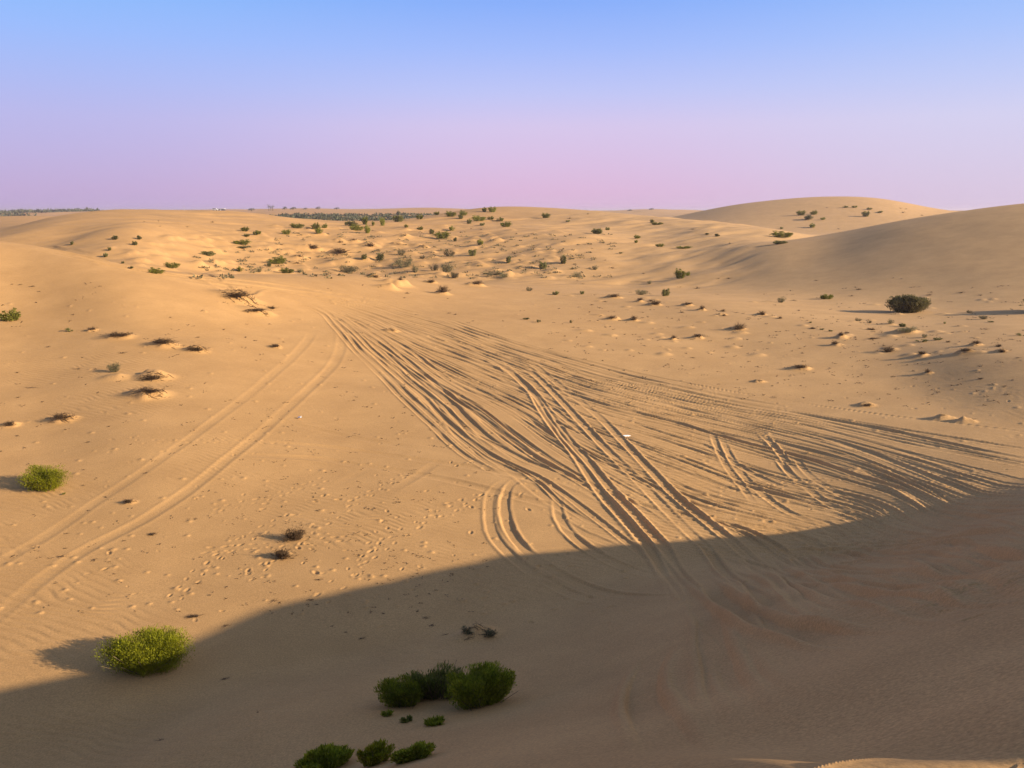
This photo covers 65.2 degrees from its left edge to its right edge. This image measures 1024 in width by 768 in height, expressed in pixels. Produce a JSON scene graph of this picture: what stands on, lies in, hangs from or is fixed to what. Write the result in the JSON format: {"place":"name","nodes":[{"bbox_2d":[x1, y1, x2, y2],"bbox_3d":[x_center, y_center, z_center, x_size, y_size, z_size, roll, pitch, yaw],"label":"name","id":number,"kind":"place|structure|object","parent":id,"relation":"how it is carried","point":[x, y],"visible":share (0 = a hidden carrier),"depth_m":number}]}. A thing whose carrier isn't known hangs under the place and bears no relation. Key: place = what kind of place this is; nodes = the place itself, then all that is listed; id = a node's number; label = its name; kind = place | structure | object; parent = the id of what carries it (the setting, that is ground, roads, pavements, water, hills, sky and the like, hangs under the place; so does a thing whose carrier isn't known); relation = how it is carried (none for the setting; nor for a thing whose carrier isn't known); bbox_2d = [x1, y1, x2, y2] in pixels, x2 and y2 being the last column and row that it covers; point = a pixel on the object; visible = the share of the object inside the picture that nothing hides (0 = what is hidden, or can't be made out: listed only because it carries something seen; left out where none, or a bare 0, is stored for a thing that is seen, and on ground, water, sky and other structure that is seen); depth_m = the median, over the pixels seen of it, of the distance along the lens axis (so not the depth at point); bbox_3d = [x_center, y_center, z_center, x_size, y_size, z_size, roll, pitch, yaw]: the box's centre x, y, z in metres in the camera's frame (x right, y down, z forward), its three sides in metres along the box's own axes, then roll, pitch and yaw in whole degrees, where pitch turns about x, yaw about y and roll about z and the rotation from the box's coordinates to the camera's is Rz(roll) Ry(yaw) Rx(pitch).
{"place":"outdoors","nodes":[
{"label":"outdoors","id":0,"kind":"place"},
{"bbox_2d":[0,196,1023,767],"bbox_3d":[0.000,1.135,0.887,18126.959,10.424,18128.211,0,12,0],"label":"sand ground","id":1,"kind":"structure","parent":0,"point":[714,568],"depth_m":17.39},
{"bbox_2d":[0,420,15,425],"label":"dead brush","id":2,"kind":"object","parent":1,"relation":"on","point":[9,423],"visible":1,"depth_m":21.00},
{"bbox_2d":[0,308,20,320],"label":"green shrub","id":3,"kind":"object","parent":1,"relation":"on","point":[11,315],"visible":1,"depth_m":31.52},
{"bbox_2d":[16,463,72,491],"bbox_3d":[-10.004,2.008,17.155,1.105,0.585,0.940,0,12,0],"label":"green bush","id":4,"kind":"object","parent":1,"relation":"on","point":[44,479],"visible":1,"depth_m":17.05},
{"bbox_2d":[0,207,99,215],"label":"plain scrub","id":5,"kind":"object","parent":1,"relation":"on","point":[17,211],"visible":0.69,"depth_m":610.01},
{"bbox_2d":[46,413,76,419],"bbox_3d":[-11.936,0.832,21.368,1.082,0.178,0.523,0,12,1],"label":"dead brush","id":6,"kind":"object","parent":1,"relation":"on","point":[60,416],"visible":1,"depth_m":21.33},
{"bbox_2d":[48,412,79,422],"bbox_3d":[-12.018,0.898,21.431,0.734,0.240,0.466,0,12,0],"label":"dead root","id":7,"kind":"object","parent":1,"relation":"on","point":[65,419],"visible":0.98,"depth_m":21.46},
{"bbox_2d":[106,363,120,371],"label":"grey brush","id":8,"kind":"object","parent":1,"relation":"on","point":[115,367],"visible":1,"depth_m":25.55},
{"bbox_2d":[98,330,136,336],"bbox_3d":[-14.537,-1.878,29.372,1.396,0.248,0.838,-2,12,-8],"label":"dead brush","id":9,"kind":"object","parent":1,"relation":"on","point":[118,334],"visible":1,"depth_m":29.35},
{"bbox_2d":[90,624,194,677],"bbox_3d":[-4.920,3.554,10.692,1.296,0.629,0.980,-4,13,-19],"label":"green bush","id":10,"kind":"object","parent":1,"relation":"on","point":[160,652],"visible":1,"depth_m":10.57},
{"bbox_2d":[127,385,162,393],"bbox_3d":[-10.602,0.124,23.164,1.291,0.213,0.775,3,13,16],"label":"dead brush","id":11,"kind":"object","parent":1,"relation":"on","point":[150,390],"visible":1,"depth_m":23.12},
{"bbox_2d":[131,386,165,398],"bbox_3d":[-10.462,0.233,23.267,1.107,0.350,0.610,0,12,0],"label":"dead root","id":12,"kind":"object","parent":1,"relation":"on","point":[152,396],"visible":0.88,"depth_m":23.13},
{"bbox_2d":[141,375,164,380],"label":"dead brush","id":13,"kind":"object","parent":1,"relation":"on","point":[148,377],"visible":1,"depth_m":24.70},
{"bbox_2d":[148,267,163,273],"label":"green shrub","id":14,"kind":"object","parent":1,"relation":"on","point":[155,271],"visible":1,"depth_m":37.86},
{"bbox_2d":[138,370,173,381],"bbox_3d":[-11.119,-0.248,24.895,1.105,0.305,0.633,0,12,0],"label":"dead root","id":15,"kind":"object","parent":1,"relation":"on","point":[154,373],"visible":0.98,"depth_m":24.91},
{"bbox_2d":[147,338,177,343],"bbox_3d":[-12.596,-1.579,28.573,1.591,0.226,0.769,4,13,16],"label":"dead brush","id":16,"kind":"object","parent":1,"relation":"on","point":[160,340],"visible":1,"depth_m":28.54},
{"bbox_2d":[154,337,184,349],"bbox_3d":[-12.370,-1.472,28.721,1.067,0.404,0.611,0,12,0],"label":"dead root","id":17,"kind":"object","parent":1,"relation":"on","point":[168,343],"visible":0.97,"depth_m":28.72},
{"bbox_2d":[163,262,179,267],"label":"green shrub","id":18,"kind":"object","parent":1,"relation":"on","point":[168,265],"visible":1,"depth_m":66.75},
{"bbox_2d":[184,613,205,618],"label":"dead brush","id":19,"kind":"object","parent":1,"relation":"on","point":[191,616],"visible":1,"depth_m":12.09},
{"bbox_2d":[186,344,209,350],"bbox_3d":[-11.134,-1.311,28.347,0.996,0.252,0.598,1,12,5],"label":"dead brush","id":20,"kind":"object","parent":1,"relation":"on","point":[197,348],"visible":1,"depth_m":28.35},
{"bbox_2d":[201,251,215,255],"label":"olive shrub","id":21,"kind":"object","parent":1,"relation":"on","point":[210,253],"visible":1,"depth_m":76.54},
{"bbox_2d":[219,287,258,307],"bbox_3d":[-12.485,-3.943,36.656,1.789,0.939,1.280,-3,13,-16],"label":"dead root","id":22,"kind":"object","parent":1,"relation":"on","point":[251,298],"visible":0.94,"depth_m":36.71},
{"bbox_2d":[223,291,256,296],"bbox_3d":[-12.481,-4.148,36.563,2.272,0.302,1.099,-3,13,-15],"label":"dead brush","id":23,"kind":"object","parent":1,"relation":"on","point":[238,294],"visible":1,"depth_m":36.44},
{"bbox_2d":[233,239,251,244],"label":"green shrub","id":24,"kind":"object","parent":1,"relation":"on","point":[245,242],"visible":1,"depth_m":86.18},
{"bbox_2d":[243,307,269,310],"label":"dead brush","id":25,"kind":"object","parent":1,"relation":"on","point":[252,309],"visible":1,"depth_m":35.52},
{"bbox_2d":[267,255,286,263],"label":"green shrub","id":26,"kind":"object","parent":1,"relation":"on","point":[279,260],"visible":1,"depth_m":80.78},
{"bbox_2d":[266,548,297,560],"bbox_3d":[-4.034,2.922,14.085,0.638,0.317,0.421,0,12,0],"label":"dry bush","id":27,"kind":"object","parent":1,"relation":"on","point":[281,554],"visible":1,"depth_m":14.04},
{"bbox_2d":[278,267,293,272],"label":"green shrub","id":28,"kind":"object","parent":1,"relation":"on","point":[282,270],"visible":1,"depth_m":76.39},
{"bbox_2d":[277,522,305,542],"bbox_3d":[-4.064,2.698,14.815,0.626,0.429,0.466,-2,12,-11],"label":"dry bush","id":29,"kind":"object","parent":1,"relation":"on","point":[296,536],"visible":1,"depth_m":14.81},
{"bbox_2d":[290,223,304,227],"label":"green shrub","id":30,"kind":"object","parent":1,"relation":"on","point":[299,225],"visible":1,"depth_m":106.82},
{"bbox_2d":[310,222,319,228],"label":"green shrub","id":31,"kind":"object","parent":1,"relation":"on","point":[315,226],"visible":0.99,"depth_m":108.20},
{"bbox_2d":[293,741,354,767],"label":"green bush","id":32,"kind":"object","parent":1,"relation":"on","point":[328,755],"visible":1,"depth_m":6.74},
{"bbox_2d":[331,247,354,252],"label":"dead brush","id":33,"kind":"object","parent":1,"relation":"on","point":[341,251],"visible":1,"depth_m":88.02},
{"bbox_2d":[338,265,359,272],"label":"grey brush","id":34,"kind":"object","parent":1,"relation":"on","point":[351,269],"visible":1,"depth_m":80.35},
{"bbox_2d":[269,212,433,220],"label":"scrub wood","id":35,"kind":"object","parent":1,"relation":"on","point":[351,216],"visible":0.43,"depth_m":315.31},
{"bbox_2d":[346,221,358,225],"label":"olive shrub","id":36,"kind":"object","parent":1,"relation":"on","point":[350,223],"visible":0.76,"depth_m":117.73},
{"bbox_2d":[349,223,362,230],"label":"green shrub","id":37,"kind":"object","parent":1,"relation":"on","point":[354,227],"visible":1,"depth_m":110.34},
{"bbox_2d":[361,216,367,223],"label":"green shrub","id":38,"kind":"object","parent":1,"relation":"on","point":[365,220],"visible":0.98,"depth_m":125.84},
{"bbox_2d":[364,223,369,232],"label":"green shrub","id":39,"kind":"object","parent":1,"relation":"on","point":[367,228],"visible":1,"depth_m":107.64},
{"bbox_2d":[356,738,395,767],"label":"sparse bush","id":40,"kind":"object","parent":1,"relation":"on","point":[375,752],"visible":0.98,"depth_m":6.46},
{"bbox_2d":[376,253,384,260],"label":"olive shrub","id":41,"kind":"object","parent":1,"relation":"on","point":[379,257],"visible":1,"depth_m":87.00},
{"bbox_2d":[380,217,384,225],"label":"green shrub","id":42,"kind":"object","parent":1,"relation":"on","point":[382,222],"visible":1,"depth_m":120.30},
{"bbox_2d":[381,709,393,716],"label":"green sprig","id":43,"kind":"object","parent":1,"relation":"on","point":[388,713],"visible":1,"depth_m":8.11},
{"bbox_2d":[392,215,403,221],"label":"olive shrub","id":44,"kind":"object","parent":1,"relation":"on","point":[397,219],"visible":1,"depth_m":135.19},
{"bbox_2d":[373,674,427,707],"bbox_3d":[-1.186,3.247,8.564,0.585,0.502,0.554,3,13,14],"label":"green bush","id":45,"kind":"object","parent":1,"relation":"on","point":[396,692],"visible":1,"depth_m":8.43},
{"bbox_2d":[393,255,412,267],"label":"grey brush","id":46,"kind":"object","parent":1,"relation":"on","point":[399,263],"visible":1,"depth_m":82.81},
{"bbox_2d":[191,231,616,278],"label":"scrub","id":47,"kind":"object","parent":1,"relation":"on","point":[339,274],"visible":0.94,"depth_m":83.26},
{"bbox_2d":[399,714,412,722],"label":"green sprig","id":48,"kind":"object","parent":1,"relation":"on","point":[407,719],"visible":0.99,"depth_m":7.84},
{"bbox_2d":[389,740,435,763],"bbox_3d":[-0.762,2.828,6.171,0.369,0.285,0.286,0,12,0],"label":"green bush","id":49,"kind":"object","parent":1,"relation":"on","point":[420,750],"visible":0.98,"depth_m":6.09},
{"bbox_2d":[411,264,418,272],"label":"grey brush","id":50,"kind":"object","parent":1,"relation":"on","point":[414,268],"visible":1,"depth_m":79.29},
{"bbox_2d":[423,715,444,726],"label":"green sprig","id":51,"kind":"object","parent":1,"relation":"on","point":[433,721],"visible":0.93,"depth_m":7.61},
{"bbox_2d":[428,263,439,270],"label":"grey brush","id":52,"kind":"object","parent":1,"relation":"on","point":[435,266],"visible":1,"depth_m":79.75},
{"bbox_2d":[404,659,464,700],"bbox_3d":[-0.845,3.253,8.779,0.700,0.538,0.625,0,12,0],"label":"feathery brush","id":53,"kind":"object","parent":1,"relation":"on","point":[435,682],"visible":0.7,"depth_m":8.70},
{"bbox_2d":[433,231,450,238],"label":"green shrub","id":54,"kind":"object","parent":1,"relation":"on","point":[444,235],"visible":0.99,"depth_m":105.53},
{"bbox_2d":[436,284,449,291],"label":"dead brush","id":55,"kind":"object","parent":1,"relation":"on","point":[442,289],"visible":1,"depth_m":48.59},
{"bbox_2d":[439,261,456,271],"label":"grey brush","id":56,"kind":"object","parent":1,"relation":"on","point":[447,269],"visible":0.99,"depth_m":77.22},
{"bbox_2d":[443,248,455,255],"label":"grey brush","id":57,"kind":"object","parent":1,"relation":"on","point":[447,254],"visible":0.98,"depth_m":88.96},
{"bbox_2d":[445,211,456,216],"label":"green shrub","id":58,"kind":"object","parent":1,"relation":"on","point":[450,214],"visible":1,"depth_m":141.68},
{"bbox_2d":[449,271,458,277],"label":"grey brush","id":59,"kind":"object","parent":1,"relation":"on","point":[454,275],"visible":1,"depth_m":74.72},
{"bbox_2d":[459,625,473,634],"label":"dry bush","id":60,"kind":"object","parent":1,"relation":"on","point":[465,629],"visible":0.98,"depth_m":11.31},
{"bbox_2d":[468,249,475,255],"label":"olive shrub","id":61,"kind":"object","parent":1,"relation":"on","point":[471,252],"visible":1,"depth_m":88.58},
{"bbox_2d":[471,215,484,220],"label":"green shrub","id":62,"kind":"object","parent":1,"relation":"on","point":[474,218],"visible":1,"depth_m":133.26},
{"bbox_2d":[466,621,493,638],"bbox_3d":[-0.464,3.477,11.264,0.442,0.175,0.298,0,12,0],"label":"dead root","id":63,"kind":"object","parent":1,"relation":"on","point":[477,629],"visible":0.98,"depth_m":11.31},
{"bbox_2d":[444,660,517,710],"bbox_3d":[-0.317,3.119,8.207,0.768,0.604,0.646,0,12,0],"label":"green bush","id":64,"kind":"object","parent":1,"relation":"on","point":[486,683],"visible":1,"depth_m":8.11},
{"bbox_2d":[482,628,498,637],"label":"dry bush","id":65,"kind":"object","parent":1,"relation":"on","point":[491,633],"visible":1,"depth_m":11.20},
{"bbox_2d":[487,206,495,211],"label":"green shrub","id":66,"kind":"object","parent":1,"relation":"on","point":[491,209],"visible":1,"depth_m":149.31},
{"bbox_2d":[500,221,511,226],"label":"green shrub","id":67,"kind":"object","parent":1,"relation":"on","point":[502,224],"visible":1,"depth_m":119.29},
{"bbox_2d":[1,282,1022,614],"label":"twig litter","id":68,"kind":"object","parent":1,"relation":"on","point":[531,396],"visible":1,"depth_m":25.47},
{"bbox_2d":[539,261,546,268],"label":"olive shrub","id":69,"kind":"object","parent":1,"relation":"on","point":[541,265],"visible":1,"depth_m":78.45},
{"bbox_2d":[541,213,549,217],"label":"green shrub","id":70,"kind":"object","parent":1,"relation":"on","point":[546,215],"visible":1,"depth_m":138.38},
{"bbox_2d":[560,254,566,263],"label":"olive shrub","id":71,"kind":"object","parent":1,"relation":"on","point":[563,260],"visible":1,"depth_m":81.83},
{"bbox_2d":[591,228,602,233],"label":"olive shrub","id":72,"kind":"object","parent":1,"relation":"on","point":[597,231],"visible":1,"depth_m":105.41},
{"bbox_2d":[636,289,649,294],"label":"grey brush","id":73,"kind":"object","parent":1,"relation":"on","point":[642,292],"visible":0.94,"depth_m":53.52},
{"bbox_2d":[661,288,669,295],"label":"olive shrub","id":74,"kind":"object","parent":1,"relation":"on","point":[664,292],"visible":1,"depth_m":52.63},
{"bbox_2d":[674,268,685,277],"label":"green shrub","id":75,"kind":"object","parent":1,"relation":"on","point":[680,273],"visible":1,"depth_m":71.11},
{"bbox_2d":[732,320,746,329],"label":"dead brush","id":76,"kind":"object","parent":1,"relation":"on","point":[738,326],"visible":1,"depth_m":37.87},
{"bbox_2d":[773,240,787,243],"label":"olive shrub","id":77,"kind":"object","parent":1,"relation":"on","point":[779,242],"visible":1,"depth_m":79.95},
{"bbox_2d":[770,231,793,237],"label":"green shrub","id":78,"kind":"object","parent":1,"relation":"on","point":[781,234],"visible":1,"depth_m":98.18},
{"bbox_2d":[792,364,808,367],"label":"dead brush","id":79,"kind":"object","parent":1,"relation":"on","point":[801,366],"visible":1,"depth_m":29.79},
{"bbox_2d":[796,210,805,214],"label":"green shrub","id":80,"kind":"object","parent":1,"relation":"on","point":[799,212],"visible":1,"depth_m":192.12},
{"bbox_2d":[804,215,813,219],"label":"olive shrub","id":81,"kind":"object","parent":1,"relation":"on","point":[808,217],"visible":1,"depth_m":185.35},
{"bbox_2d":[820,294,833,298],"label":"green shrub","id":82,"kind":"object","parent":1,"relation":"on","point":[825,296],"visible":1,"depth_m":52.38},
{"bbox_2d":[861,211,869,216],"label":"green shrub","id":83,"kind":"object","parent":1,"relation":"on","point":[864,213],"visible":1,"depth_m":185.28},
{"bbox_2d":[876,345,894,352],"bbox_3d":[14.874,-1.425,31.712,0.965,0.334,0.700,0,12,0],"label":"dead brush","id":84,"kind":"object","parent":1,"relation":"on","point":[888,349],"visible":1,"depth_m":31.75},
{"bbox_2d":[897,326,916,332],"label":"grey brush","id":85,"kind":"object","parent":1,"relation":"on","point":[910,329],"visible":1,"depth_m":35.12},
{"bbox_2d":[885,294,930,312],"bbox_3d":[21.824,-4.438,44.071,2.325,1.172,1.920,8,14,31],"label":"olive bush","id":86,"kind":"object","parent":1,"relation":"on","point":[910,304],"visible":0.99,"depth_m":43.71},
{"bbox_2d":[953,347,976,350],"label":"dead brush","id":87,"kind":"object","parent":1,"relation":"on","point":[967,349],"visible":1,"depth_m":29.01},
{"bbox_2d":[0,0,1023,210],"label":"sky","id":88,"kind":"structure","parent":0,"point":[600,105]}
]}

